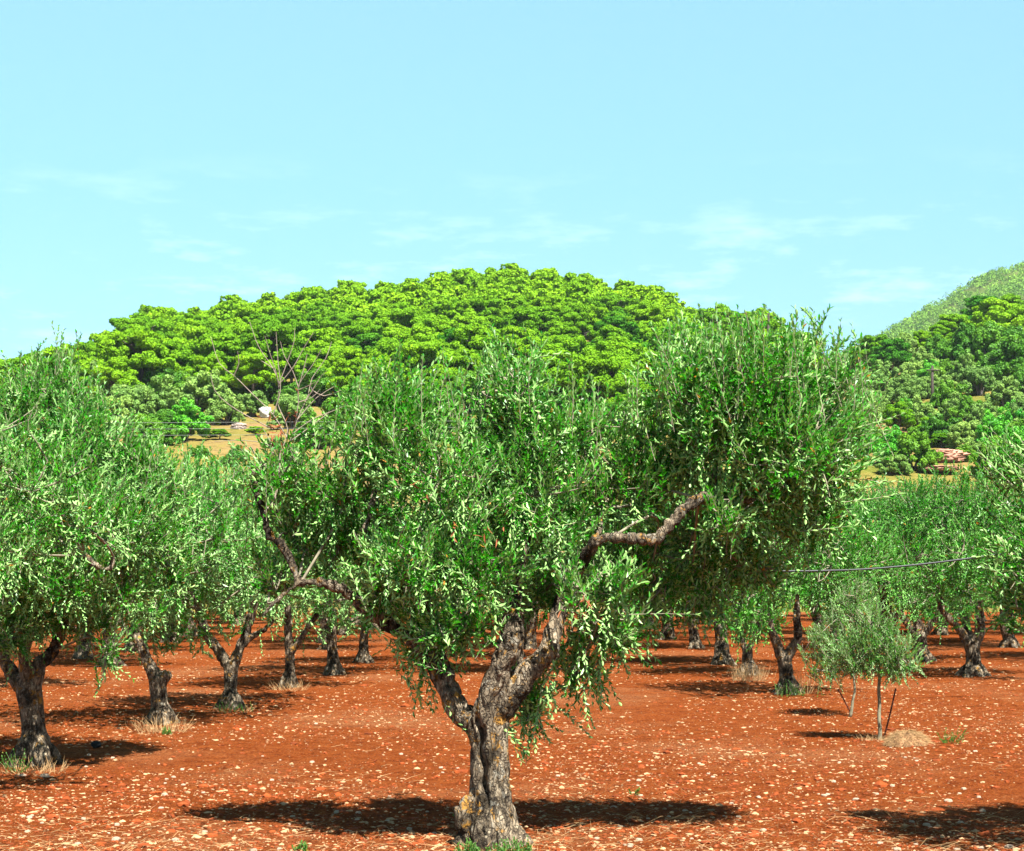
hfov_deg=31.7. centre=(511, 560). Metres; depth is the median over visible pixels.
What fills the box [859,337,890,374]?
wild olive
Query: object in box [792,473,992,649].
olive tree
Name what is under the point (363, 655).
olive tree
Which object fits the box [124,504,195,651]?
olive tree
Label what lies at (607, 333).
pine tree
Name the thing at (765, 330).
pine tree
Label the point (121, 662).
olive tree
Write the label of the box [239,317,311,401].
pine tree
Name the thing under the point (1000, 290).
wood
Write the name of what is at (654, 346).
pine tree
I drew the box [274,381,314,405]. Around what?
evergreen shrub
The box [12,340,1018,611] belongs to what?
hill
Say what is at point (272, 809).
soil clods
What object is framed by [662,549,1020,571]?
irrigation pipe
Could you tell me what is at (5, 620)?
olive tree
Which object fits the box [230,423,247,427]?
rock outcrop
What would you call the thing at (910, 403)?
evergreen shrub
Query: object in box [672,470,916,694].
olive tree
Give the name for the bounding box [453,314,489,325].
pine tree
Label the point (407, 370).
pine tree
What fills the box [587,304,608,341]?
pine tree
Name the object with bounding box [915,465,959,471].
rock outcrop
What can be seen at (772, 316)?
pine tree
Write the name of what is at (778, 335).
pine tree
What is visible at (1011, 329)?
evergreen shrub
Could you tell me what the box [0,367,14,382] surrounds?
pine tree
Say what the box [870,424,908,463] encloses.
broadleaf shrub
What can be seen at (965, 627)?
olive tree
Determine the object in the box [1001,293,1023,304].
pine tree
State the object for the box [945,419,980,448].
wild olive
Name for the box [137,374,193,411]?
wild olive
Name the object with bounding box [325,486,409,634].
olive tree
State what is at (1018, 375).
evergreen shrub
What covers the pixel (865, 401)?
broadleaf shrub
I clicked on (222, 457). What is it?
wild olive
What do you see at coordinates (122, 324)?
pine tree
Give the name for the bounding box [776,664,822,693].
dry grass tuft
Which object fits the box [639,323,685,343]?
pine tree
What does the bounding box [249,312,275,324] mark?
pine tree
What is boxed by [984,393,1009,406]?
evergreen shrub
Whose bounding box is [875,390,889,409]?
wild olive
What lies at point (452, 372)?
pine tree
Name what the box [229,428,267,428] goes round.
overhead wire
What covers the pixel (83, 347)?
pine tree
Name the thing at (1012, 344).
evergreen shrub
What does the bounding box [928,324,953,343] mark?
pine tree
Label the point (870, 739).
dry grass tuft
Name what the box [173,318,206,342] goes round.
pine tree
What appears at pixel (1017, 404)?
wild olive
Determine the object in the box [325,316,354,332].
pine tree
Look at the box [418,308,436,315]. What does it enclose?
pine tree
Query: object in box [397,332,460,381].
pine tree
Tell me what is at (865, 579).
olive tree
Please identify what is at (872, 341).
pine tree
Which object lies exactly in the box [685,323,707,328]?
pine tree
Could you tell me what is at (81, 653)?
olive tree
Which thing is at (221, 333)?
pine tree
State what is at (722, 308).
pine tree
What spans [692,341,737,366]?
pine tree
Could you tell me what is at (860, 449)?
evergreen shrub
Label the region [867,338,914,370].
pine tree
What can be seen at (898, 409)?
pine tree
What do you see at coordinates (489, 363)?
pine tree
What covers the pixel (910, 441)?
evergreen shrub
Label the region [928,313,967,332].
pine tree
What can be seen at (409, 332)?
pine tree
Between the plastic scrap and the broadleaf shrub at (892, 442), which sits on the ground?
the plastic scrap
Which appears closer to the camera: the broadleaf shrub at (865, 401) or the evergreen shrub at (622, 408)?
the evergreen shrub at (622, 408)
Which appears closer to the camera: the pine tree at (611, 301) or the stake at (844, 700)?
the stake at (844, 700)
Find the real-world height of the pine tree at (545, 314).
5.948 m
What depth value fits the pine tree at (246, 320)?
174.50 m
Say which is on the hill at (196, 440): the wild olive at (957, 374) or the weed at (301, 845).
the wild olive at (957, 374)
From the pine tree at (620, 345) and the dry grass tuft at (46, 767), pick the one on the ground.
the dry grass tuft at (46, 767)
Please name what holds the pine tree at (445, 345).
on the hill at (196, 440)
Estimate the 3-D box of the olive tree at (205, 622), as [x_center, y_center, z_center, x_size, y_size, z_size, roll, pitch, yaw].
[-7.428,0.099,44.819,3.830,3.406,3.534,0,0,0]
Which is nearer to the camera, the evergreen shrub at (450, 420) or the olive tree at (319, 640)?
the olive tree at (319, 640)
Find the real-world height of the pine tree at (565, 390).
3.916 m
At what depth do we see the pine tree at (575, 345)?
145.20 m
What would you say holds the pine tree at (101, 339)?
on the hill at (196, 440)
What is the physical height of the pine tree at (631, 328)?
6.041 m
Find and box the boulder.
[259,407,271,417]
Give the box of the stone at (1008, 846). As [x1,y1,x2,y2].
[1004,844,1014,847]
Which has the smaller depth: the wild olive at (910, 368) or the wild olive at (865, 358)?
the wild olive at (910, 368)
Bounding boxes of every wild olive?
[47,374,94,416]
[86,395,135,432]
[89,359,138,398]
[103,384,157,426]
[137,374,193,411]
[179,368,242,421]
[204,388,245,425]
[218,456,240,466]
[239,390,269,416]
[260,437,285,446]
[266,393,313,428]
[457,416,501,447]
[843,378,882,411]
[858,401,884,421]
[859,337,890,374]
[862,359,899,391]
[874,454,912,474]
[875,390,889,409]
[882,387,895,403]
[884,372,918,401]
[891,331,920,367]
[894,360,923,377]
[902,394,938,430]
[909,346,939,363]
[911,374,930,398]
[926,368,957,392]
[937,391,973,420]
[945,353,979,382]
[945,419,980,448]
[959,431,990,453]
[960,366,995,395]
[963,407,984,423]
[970,402,999,415]
[984,375,1023,407]
[997,410,1023,423]
[1009,395,1023,419]
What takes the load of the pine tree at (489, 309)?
on the hill at (196, 440)
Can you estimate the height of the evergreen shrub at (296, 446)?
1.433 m
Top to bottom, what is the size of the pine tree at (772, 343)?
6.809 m
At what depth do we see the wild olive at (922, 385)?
146.33 m
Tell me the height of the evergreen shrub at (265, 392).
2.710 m
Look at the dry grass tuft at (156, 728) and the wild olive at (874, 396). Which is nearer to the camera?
the dry grass tuft at (156, 728)
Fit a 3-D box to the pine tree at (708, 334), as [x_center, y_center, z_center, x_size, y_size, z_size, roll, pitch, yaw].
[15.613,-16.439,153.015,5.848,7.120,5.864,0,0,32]
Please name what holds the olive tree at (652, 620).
on the ground
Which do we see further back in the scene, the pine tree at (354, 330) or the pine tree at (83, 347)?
the pine tree at (83, 347)
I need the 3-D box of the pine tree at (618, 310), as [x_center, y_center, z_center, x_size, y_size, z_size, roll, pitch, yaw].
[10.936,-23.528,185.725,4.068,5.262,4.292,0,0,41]
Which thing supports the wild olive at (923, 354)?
on the hill at (196, 440)
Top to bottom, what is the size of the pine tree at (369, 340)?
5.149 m
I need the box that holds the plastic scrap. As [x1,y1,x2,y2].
[91,740,101,747]
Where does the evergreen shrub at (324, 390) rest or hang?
on the hill at (196, 440)
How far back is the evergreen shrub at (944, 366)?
157.48 m
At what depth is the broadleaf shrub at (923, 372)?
159.34 m
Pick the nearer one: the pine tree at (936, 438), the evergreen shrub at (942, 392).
the pine tree at (936, 438)
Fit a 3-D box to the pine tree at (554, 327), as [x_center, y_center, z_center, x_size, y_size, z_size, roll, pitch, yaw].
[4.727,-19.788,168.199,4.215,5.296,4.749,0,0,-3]
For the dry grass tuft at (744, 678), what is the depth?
25.76 m
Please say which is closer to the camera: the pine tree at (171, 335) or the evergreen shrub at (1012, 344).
the evergreen shrub at (1012, 344)
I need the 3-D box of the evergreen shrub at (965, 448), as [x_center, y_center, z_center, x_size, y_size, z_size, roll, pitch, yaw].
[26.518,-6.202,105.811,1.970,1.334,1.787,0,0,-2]
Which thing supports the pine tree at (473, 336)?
on the hill at (196, 440)
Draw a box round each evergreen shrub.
[132,412,163,448]
[141,366,182,393]
[148,408,182,444]
[174,369,194,391]
[188,445,209,456]
[225,371,249,397]
[226,444,249,459]
[238,382,273,400]
[260,378,289,400]
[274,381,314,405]
[279,443,305,463]
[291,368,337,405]
[291,411,339,447]
[315,374,336,401]
[319,396,356,436]
[337,383,373,413]
[340,376,378,401]
[367,422,409,458]
[423,386,462,433]
[442,388,466,404]
[452,370,483,411]
[464,395,486,410]
[543,390,574,413]
[554,399,598,431]
[580,393,600,410]
[594,402,624,432]
[607,389,663,430]
[630,393,671,432]
[848,439,866,459]
[872,426,882,440]
[886,426,943,470]
[897,398,934,426]
[915,334,947,359]
[916,413,962,443]
[928,358,958,382]
[930,379,968,413]
[932,322,975,361]
[945,395,982,421]
[955,320,1006,363]
[956,444,978,461]
[969,435,1012,476]
[976,346,1011,389]
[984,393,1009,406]
[993,332,1023,381]
[1002,325,1023,338]
[1009,421,1018,427]
[1011,366,1023,396]
[1015,418,1023,427]
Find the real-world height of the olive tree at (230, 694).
3.128 m
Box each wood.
[85,263,787,343]
[827,261,1023,379]
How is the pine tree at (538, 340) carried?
on the hill at (196, 440)
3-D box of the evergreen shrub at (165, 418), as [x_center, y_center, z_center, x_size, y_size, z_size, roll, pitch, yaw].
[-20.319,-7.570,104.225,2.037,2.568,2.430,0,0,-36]
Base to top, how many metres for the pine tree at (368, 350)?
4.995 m
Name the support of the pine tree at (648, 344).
on the hill at (196, 440)
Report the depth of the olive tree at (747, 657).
26.80 m
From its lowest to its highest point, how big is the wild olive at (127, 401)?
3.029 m
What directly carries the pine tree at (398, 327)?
on the hill at (196, 440)
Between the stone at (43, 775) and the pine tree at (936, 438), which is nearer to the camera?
the stone at (43, 775)
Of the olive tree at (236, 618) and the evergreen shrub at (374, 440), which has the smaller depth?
the olive tree at (236, 618)
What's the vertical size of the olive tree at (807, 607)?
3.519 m
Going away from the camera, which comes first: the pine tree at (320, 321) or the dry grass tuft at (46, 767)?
the dry grass tuft at (46, 767)
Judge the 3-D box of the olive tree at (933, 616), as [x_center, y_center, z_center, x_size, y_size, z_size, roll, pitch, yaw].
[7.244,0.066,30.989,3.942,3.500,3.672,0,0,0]
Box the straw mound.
[879,727,936,746]
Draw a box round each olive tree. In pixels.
[0,320,208,767]
[0,528,51,652]
[7,439,320,725]
[31,476,131,658]
[49,496,181,666]
[107,442,360,709]
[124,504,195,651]
[160,507,234,642]
[182,485,233,636]
[187,448,409,687]
[200,574,240,629]
[210,301,905,850]
[233,592,244,624]
[238,483,432,675]
[283,497,414,642]
[290,501,440,662]
[292,492,400,649]
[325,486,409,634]
[350,506,392,624]
[418,441,623,670]
[422,499,610,656]
[441,492,613,649]
[584,492,713,639]
[587,504,653,629]
[608,545,674,634]
[612,464,837,664]
[615,509,704,648]
[655,487,843,675]
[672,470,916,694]
[728,588,810,626]
[781,515,827,634]
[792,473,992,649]
[794,481,905,641]
[797,569,887,716]
[819,595,934,739]
[837,465,1008,662]
[855,457,1023,676]
[869,582,924,628]
[879,477,1003,634]
[917,507,1011,636]
[935,475,1022,647]
[962,422,1023,636]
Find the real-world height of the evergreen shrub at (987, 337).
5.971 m
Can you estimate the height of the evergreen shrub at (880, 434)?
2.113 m
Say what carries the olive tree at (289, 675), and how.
on the ground
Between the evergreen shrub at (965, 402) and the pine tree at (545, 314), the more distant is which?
the pine tree at (545, 314)
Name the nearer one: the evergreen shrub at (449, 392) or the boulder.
the boulder
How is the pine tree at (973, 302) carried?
on the hill at (196, 440)
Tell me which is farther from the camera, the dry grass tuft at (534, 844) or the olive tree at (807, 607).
the olive tree at (807, 607)
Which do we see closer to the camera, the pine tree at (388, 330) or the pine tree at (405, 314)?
the pine tree at (388, 330)
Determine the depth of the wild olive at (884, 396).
149.83 m
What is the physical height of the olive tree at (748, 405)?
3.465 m
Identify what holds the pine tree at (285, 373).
on the hill at (196, 440)
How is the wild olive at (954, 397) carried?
on the hill at (196, 440)
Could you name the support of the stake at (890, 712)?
on the ground
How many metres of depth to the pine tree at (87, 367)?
137.62 m
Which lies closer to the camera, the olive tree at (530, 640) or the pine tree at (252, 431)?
the olive tree at (530, 640)
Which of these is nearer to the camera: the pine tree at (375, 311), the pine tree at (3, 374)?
the pine tree at (3, 374)
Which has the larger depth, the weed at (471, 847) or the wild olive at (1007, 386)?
the wild olive at (1007, 386)
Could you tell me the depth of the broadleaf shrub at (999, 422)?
106.96 m
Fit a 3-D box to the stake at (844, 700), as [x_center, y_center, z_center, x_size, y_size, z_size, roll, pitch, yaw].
[3.771,1.586,20.489,0.147,0.257,0.016,0,0,0]
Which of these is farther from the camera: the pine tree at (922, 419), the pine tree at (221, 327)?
the pine tree at (221, 327)
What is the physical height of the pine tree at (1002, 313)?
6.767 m
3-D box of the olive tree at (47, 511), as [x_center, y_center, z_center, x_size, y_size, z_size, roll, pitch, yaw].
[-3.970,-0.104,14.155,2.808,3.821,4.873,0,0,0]
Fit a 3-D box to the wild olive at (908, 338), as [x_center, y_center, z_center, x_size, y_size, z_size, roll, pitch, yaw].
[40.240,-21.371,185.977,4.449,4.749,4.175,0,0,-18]
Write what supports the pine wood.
on the hill at (196, 440)
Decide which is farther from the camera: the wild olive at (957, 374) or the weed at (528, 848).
the wild olive at (957, 374)
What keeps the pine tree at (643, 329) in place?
on the hill at (196, 440)
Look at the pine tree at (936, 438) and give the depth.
114.59 m
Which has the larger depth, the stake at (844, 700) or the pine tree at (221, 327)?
the pine tree at (221, 327)
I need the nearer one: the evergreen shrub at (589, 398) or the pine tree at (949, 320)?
the evergreen shrub at (589, 398)
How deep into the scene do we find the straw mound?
16.60 m
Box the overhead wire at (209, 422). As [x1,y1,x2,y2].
[171,420,549,422]
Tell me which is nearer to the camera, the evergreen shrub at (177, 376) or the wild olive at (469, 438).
the wild olive at (469, 438)
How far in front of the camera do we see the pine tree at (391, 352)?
139.14 m
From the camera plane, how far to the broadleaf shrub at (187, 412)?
106.28 m
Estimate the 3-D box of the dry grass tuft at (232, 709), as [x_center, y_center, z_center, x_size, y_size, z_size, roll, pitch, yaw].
[-3.203,1.658,20.572,0.581,0.138,0.467,0,0,0]
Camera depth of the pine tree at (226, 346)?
140.77 m
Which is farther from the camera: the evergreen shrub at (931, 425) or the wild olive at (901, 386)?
the wild olive at (901, 386)
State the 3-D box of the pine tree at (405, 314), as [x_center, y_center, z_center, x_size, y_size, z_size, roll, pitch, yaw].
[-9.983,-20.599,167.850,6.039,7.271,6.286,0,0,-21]
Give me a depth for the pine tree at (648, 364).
124.54 m
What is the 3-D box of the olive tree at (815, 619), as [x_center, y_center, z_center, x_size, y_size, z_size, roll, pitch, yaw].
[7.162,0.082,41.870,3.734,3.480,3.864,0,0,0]
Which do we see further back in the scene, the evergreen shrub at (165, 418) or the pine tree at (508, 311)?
the pine tree at (508, 311)
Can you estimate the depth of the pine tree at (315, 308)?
191.50 m
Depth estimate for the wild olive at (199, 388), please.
121.65 m
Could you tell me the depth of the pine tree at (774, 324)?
163.73 m
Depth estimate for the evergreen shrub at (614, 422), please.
117.55 m
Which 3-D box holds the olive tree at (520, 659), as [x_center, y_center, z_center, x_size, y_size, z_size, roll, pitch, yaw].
[0.144,-0.028,27.636,3.261,3.698,3.581,0,0,0]
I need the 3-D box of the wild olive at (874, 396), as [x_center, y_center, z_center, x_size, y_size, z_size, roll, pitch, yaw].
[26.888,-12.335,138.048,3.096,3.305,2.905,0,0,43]
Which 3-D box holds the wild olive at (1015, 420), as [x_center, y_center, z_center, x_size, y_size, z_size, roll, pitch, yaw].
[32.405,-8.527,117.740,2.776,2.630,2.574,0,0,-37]
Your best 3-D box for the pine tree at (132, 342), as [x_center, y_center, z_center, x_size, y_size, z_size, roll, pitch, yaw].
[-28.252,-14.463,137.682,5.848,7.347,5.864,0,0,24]
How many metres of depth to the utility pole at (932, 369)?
140.34 m
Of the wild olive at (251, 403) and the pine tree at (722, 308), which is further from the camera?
the pine tree at (722, 308)
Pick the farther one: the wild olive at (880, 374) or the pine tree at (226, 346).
the wild olive at (880, 374)
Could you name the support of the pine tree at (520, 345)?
on the hill at (196, 440)
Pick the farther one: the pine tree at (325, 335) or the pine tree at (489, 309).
the pine tree at (489, 309)
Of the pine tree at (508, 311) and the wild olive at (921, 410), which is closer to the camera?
the wild olive at (921, 410)
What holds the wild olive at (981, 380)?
on the hill at (196, 440)
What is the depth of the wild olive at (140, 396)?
116.88 m
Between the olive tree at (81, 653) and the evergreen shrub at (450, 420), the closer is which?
the olive tree at (81, 653)
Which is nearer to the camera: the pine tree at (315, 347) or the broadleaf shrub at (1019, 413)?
the broadleaf shrub at (1019, 413)
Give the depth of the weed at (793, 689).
22.80 m
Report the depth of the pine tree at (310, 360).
138.87 m
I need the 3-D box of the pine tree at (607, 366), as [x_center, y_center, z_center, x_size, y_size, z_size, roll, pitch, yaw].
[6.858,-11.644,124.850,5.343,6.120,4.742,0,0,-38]
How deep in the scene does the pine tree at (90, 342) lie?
178.45 m
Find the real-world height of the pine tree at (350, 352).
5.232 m
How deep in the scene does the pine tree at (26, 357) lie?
133.53 m
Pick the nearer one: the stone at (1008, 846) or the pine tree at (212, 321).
the stone at (1008, 846)
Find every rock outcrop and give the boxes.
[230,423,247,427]
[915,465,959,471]
[936,449,970,462]
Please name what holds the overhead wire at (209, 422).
on the hill at (196, 440)
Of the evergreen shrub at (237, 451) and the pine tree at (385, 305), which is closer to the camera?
the evergreen shrub at (237, 451)
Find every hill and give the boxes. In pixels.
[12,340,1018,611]
[892,268,1023,352]
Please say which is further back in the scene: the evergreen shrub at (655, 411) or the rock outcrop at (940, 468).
the evergreen shrub at (655, 411)
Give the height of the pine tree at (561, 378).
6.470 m
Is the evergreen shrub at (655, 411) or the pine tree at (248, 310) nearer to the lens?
the evergreen shrub at (655, 411)
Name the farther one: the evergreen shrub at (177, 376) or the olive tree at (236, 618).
the evergreen shrub at (177, 376)
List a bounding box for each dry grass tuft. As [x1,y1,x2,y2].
[0,754,67,774]
[125,712,196,733]
[207,703,254,713]
[265,679,310,690]
[450,839,544,850]
[728,661,775,681]
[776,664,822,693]
[856,733,887,740]
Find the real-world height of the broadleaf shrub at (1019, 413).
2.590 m
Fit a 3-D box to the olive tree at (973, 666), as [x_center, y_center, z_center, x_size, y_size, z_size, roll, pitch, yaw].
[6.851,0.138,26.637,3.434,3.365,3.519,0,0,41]
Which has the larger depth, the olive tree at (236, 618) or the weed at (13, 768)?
the olive tree at (236, 618)
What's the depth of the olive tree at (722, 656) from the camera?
29.59 m
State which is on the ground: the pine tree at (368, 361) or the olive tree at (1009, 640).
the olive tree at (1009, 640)
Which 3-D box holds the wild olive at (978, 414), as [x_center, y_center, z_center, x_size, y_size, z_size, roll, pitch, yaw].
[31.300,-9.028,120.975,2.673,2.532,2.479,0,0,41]
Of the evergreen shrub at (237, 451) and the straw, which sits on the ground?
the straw
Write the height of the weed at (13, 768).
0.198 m
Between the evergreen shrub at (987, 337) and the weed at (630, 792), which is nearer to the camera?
the weed at (630, 792)
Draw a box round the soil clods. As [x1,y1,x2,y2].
[0,628,1023,850]
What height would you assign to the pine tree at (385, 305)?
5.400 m
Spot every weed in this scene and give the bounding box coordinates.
[0,748,31,772]
[161,725,172,734]
[215,701,252,712]
[291,840,307,850]
[454,838,480,850]
[474,840,515,850]
[494,835,531,850]
[628,787,639,795]
[774,682,823,696]
[936,726,968,742]
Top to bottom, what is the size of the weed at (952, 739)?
0.179 m
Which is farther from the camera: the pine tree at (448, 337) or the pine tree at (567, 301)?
the pine tree at (567, 301)
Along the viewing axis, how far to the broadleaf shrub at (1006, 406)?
131.65 m
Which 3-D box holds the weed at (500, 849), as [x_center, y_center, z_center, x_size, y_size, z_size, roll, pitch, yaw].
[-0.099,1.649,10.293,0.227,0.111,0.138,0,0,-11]
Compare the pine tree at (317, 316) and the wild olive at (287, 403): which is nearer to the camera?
the wild olive at (287, 403)
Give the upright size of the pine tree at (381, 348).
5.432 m
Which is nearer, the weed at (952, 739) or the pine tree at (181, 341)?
the weed at (952, 739)
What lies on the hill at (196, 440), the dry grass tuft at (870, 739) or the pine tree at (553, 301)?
the pine tree at (553, 301)
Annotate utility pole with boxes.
[767,313,769,330]
[926,365,938,396]
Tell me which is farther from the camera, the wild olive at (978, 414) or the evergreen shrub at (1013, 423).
the wild olive at (978, 414)
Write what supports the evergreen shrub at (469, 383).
on the hill at (196, 440)
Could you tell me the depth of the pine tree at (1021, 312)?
188.44 m
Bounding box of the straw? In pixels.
[0,662,1023,850]
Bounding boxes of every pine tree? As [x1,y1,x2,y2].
[0,352,74,423]
[0,356,18,362]
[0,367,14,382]
[1,393,46,425]
[41,343,103,398]
[72,341,95,357]
[74,364,95,395]
[85,356,144,394]
[86,338,98,345]
[87,331,147,379]
[87,346,101,358]
[102,323,182,381]
[109,312,174,331]
[146,340,197,372]
[151,317,165,323]
[156,331,187,340]
[162,337,192,352]
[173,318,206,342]
[174,312,212,331]
[181,332,258,374]
[184,354,228,383]
[200,332,242,356]
[204,317,218,329]
[205,429,231,439]
[209,322,232,333]
[221,323,246,338]
[225,321,248,329]
[226,347,287,390]
[227,302,275,324]
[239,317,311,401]
[242,313,264,324]
[244,426,265,434]
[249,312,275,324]
[250,307,317,377]
[272,344,294,381]
[284,327,344,359]
[294,355,331,380]
[305,301,338,320]
[306,341,347,359]
[311,309,338,327]
[313,313,349,328]
[321,306,356,322]
[324,357,367,389]
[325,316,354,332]
[327,345,366,369]
[335,320,383,342]
[345,332,384,358]
[351,311,370,320]
[360,317,397,337]
[361,356,390,377]
[362,361,419,400]
[364,337,392,357]
[365,302,396,314]
[367,307,390,319]
[367,338,398,357]
[377,301,435,328]
[382,324,432,342]
[386,301,400,309]
[387,337,428,367]
[388,320,405,332]
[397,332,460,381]
[416,314,463,333]
[417,368,456,393]
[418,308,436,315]
[428,333,456,350]
[429,298,458,314]
[432,299,477,319]
[436,327,460,343]
[448,322,521,370]
[450,347,491,374]
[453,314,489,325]
[467,295,501,322]
[476,361,508,394]
[482,305,549,336]
[498,308,512,317]
[500,326,536,339]
[507,338,525,356]
[510,296,531,309]
[512,343,589,405]
[513,335,535,355]
[526,305,560,332]
[527,294,562,311]
[529,334,557,348]
[540,334,571,348]
[543,319,584,338]
[554,302,595,340]
[554,336,586,366]
[560,297,582,309]
[560,375,603,399]
[574,349,638,400]
[581,336,653,368]
[584,342,595,346]
[585,292,639,316]
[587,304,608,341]
[589,315,642,342]
[592,324,636,343]
[603,353,644,397]
[605,307,631,316]
[606,313,633,327]
[606,373,651,402]
[623,299,652,321]
[635,303,680,325]
[638,320,660,338]
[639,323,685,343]
[640,353,702,391]
[641,341,655,348]
[648,328,700,350]
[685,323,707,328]
[689,326,724,339]
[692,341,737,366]
[696,303,750,335]
[729,328,766,338]
[738,307,785,329]
[738,318,779,332]
[758,342,818,418]
[768,330,822,372]
[848,351,868,369]
[851,334,887,371]
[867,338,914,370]
[881,401,915,426]
[913,329,931,347]
[914,416,928,431]
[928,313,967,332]
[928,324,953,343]
[929,433,947,447]
[956,295,1000,322]
[965,297,1023,334]
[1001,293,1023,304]
[1011,303,1023,315]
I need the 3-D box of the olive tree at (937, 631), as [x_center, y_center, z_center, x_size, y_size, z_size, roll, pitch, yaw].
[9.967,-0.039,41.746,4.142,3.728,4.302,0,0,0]
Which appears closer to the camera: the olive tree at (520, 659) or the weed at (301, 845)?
the weed at (301, 845)
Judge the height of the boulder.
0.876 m
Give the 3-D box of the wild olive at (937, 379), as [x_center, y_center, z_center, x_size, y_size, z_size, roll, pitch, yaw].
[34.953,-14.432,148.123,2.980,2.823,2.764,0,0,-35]
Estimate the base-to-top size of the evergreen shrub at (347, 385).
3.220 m
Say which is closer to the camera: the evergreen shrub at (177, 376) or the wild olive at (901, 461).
the wild olive at (901, 461)
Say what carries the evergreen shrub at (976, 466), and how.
on the hill at (196, 440)
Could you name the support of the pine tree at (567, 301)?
on the hill at (196, 440)
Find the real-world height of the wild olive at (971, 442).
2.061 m
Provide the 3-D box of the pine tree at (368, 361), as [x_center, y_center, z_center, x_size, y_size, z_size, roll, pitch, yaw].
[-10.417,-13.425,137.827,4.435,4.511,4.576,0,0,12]
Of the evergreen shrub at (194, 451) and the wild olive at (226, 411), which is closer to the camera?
the evergreen shrub at (194, 451)
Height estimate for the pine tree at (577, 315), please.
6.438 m
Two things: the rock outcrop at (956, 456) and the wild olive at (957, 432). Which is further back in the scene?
the wild olive at (957, 432)
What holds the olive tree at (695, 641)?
on the ground
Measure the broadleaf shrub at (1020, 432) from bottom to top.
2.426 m
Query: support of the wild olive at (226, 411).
on the hill at (196, 440)
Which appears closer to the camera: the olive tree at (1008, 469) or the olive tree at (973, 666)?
the olive tree at (1008, 469)
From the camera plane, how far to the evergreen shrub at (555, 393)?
124.54 m
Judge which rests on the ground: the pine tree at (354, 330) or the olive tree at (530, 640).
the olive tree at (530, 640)
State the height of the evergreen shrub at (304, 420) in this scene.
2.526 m
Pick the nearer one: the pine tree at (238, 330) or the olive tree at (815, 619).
the olive tree at (815, 619)
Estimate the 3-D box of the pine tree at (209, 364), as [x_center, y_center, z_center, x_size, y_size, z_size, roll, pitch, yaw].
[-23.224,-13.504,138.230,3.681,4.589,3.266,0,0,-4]
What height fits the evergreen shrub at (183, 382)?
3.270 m
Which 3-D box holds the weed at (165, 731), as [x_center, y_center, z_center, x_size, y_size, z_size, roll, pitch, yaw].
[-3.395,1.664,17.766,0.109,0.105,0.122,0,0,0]
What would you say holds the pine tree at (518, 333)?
on the hill at (196, 440)
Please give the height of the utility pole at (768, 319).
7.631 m
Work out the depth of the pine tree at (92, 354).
158.67 m
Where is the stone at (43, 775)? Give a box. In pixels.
[40,773,49,776]
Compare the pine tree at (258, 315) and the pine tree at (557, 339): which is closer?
the pine tree at (557, 339)
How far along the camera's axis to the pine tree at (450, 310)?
175.47 m
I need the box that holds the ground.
[0,611,1023,850]
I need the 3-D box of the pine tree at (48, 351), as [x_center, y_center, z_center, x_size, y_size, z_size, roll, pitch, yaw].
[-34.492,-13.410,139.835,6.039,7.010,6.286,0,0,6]
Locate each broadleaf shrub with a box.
[171,397,213,440]
[844,394,867,414]
[858,420,878,455]
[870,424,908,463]
[916,359,938,377]
[975,407,1019,441]
[1001,399,1015,410]
[1010,426,1023,455]
[1015,408,1023,418]
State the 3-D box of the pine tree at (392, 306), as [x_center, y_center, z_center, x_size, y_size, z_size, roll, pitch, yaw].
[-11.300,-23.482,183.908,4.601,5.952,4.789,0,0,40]
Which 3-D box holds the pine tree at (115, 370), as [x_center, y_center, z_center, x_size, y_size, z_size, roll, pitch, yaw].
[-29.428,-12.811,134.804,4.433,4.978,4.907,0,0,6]
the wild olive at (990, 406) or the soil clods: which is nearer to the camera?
the soil clods
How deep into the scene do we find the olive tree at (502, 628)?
31.63 m
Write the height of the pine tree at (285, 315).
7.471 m
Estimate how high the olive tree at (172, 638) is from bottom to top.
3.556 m
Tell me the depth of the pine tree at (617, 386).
120.28 m
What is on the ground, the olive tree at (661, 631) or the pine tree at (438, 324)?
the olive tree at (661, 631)
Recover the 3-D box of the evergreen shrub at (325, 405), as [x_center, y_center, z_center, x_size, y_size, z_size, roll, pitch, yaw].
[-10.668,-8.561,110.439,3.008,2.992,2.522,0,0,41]
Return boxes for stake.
[838,689,849,711]
[884,688,895,737]
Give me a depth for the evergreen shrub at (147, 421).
100.62 m
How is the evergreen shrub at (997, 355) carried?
on the hill at (196, 440)
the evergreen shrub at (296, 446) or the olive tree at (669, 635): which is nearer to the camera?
the olive tree at (669, 635)
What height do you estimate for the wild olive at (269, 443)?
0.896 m
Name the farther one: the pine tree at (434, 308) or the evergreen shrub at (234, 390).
the pine tree at (434, 308)
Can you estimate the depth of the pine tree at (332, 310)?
181.51 m
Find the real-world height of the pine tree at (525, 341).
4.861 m
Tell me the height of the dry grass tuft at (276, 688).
0.192 m
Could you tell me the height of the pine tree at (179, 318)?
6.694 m
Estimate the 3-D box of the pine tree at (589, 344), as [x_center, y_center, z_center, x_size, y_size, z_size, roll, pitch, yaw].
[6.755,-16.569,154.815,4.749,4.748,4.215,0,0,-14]

